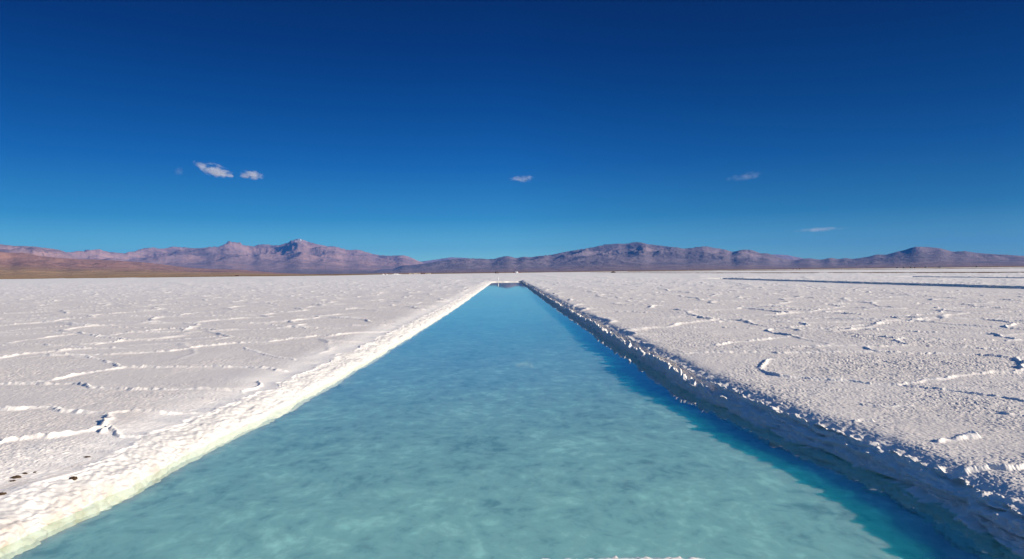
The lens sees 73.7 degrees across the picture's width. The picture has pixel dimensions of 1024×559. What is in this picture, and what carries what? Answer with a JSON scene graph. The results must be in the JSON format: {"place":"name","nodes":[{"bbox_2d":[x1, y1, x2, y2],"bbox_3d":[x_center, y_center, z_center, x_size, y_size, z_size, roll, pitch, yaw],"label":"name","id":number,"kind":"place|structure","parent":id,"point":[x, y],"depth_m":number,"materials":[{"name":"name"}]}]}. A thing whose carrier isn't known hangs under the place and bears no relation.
{"place":"outdoors","nodes":[
{"label":"outdoors","id":0,"kind":"place"},
{"bbox_2d":[0,244,121,260],"bbox_3d":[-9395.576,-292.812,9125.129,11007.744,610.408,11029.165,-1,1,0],"label":"mountains","id":1,"kind":"structure","parent":0,"point":[47,252],"depth_m":10499.24,"materials":[{"name":"stone"}]},
{"bbox_2d":[0,252,408,278],"bbox_3d":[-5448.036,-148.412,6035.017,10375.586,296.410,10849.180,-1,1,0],"label":"hills","id":2,"kind":"structure","parent":0,"point":[18,265],"depth_m":4594.84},
{"bbox_2d":[66,239,423,273],"bbox_3d":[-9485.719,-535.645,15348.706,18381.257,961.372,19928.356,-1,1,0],"label":"mountains","id":3,"kind":"structure","parent":0,"point":[298,256],"depth_m":14202.47,"materials":[{"name":"stone"}]},
{"bbox_2d":[421,257,463,262],"bbox_3d":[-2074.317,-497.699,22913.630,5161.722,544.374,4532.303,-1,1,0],"label":"hills","id":4,"kind":"structure","parent":0,"point":[450,258],"depth_m":23670.24,"materials":[{"name":"purple stone"}]},
{"bbox_2d":[11,282,981,558],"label":"water","id":5,"kind":"structure","parent":0,"point":[505,420],"depth_m":6.21,"materials":[{"name":"teal liquid"}]},
{"bbox_2d":[0,267,1023,558],"bbox_3d":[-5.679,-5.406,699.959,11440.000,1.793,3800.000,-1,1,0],"label":"salt flat","id":6,"kind":"structure","parent":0,"point":[902,387],"depth_m":11.60,"materials":[{"name":"white"}]},
{"bbox_2d":[0,0,1023,261],"label":"sky","id":7,"kind":"structure","parent":0,"point":[420,130],"materials":[{"name":"blue"}]},
{"bbox_2d":[16,266,1023,278],"bbox_3d":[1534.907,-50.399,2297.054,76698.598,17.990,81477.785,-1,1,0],"label":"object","id":8,"kind":"structure","parent":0,"point":[530,272],"depth_m":1510.26,"materials":[{"name":"brown soil"}]},
{"bbox_2d":[367,242,851,273],"bbox_3d":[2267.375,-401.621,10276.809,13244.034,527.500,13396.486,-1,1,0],"label":"mountains","id":9,"kind":"structure","parent":0,"point":[637,256],"depth_m":9410.42,"materials":[{"name":"stone"}]},
{"bbox_2d":[772,254,803,259],"bbox_3d":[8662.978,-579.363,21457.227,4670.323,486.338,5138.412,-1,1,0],"label":"hills","id":10,"kind":"structure","parent":0,"point":[788,257],"depth_m":22268.20,"materials":[{"name":"purple stone"}]},
{"bbox_2d":[594,272,1023,272],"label":"road","id":11,"kind":"structure","parent":0,"point":[866,272],"depth_m":195.95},
{"bbox_2d":[630,268,990,271],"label":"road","id":12,"kind":"structure","parent":0,"point":[834,269],"depth_m":579.46,"materials":[{"name":"grey"}]},
{"bbox_2d":[830,247,1023,267],"bbox_3d":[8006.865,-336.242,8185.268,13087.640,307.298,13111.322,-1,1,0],"label":"mountains","id":13,"kind":"structure","parent":0,"point":[924,257],"depth_m":7905.20,"materials":[{"name":"stone"}]}
]}

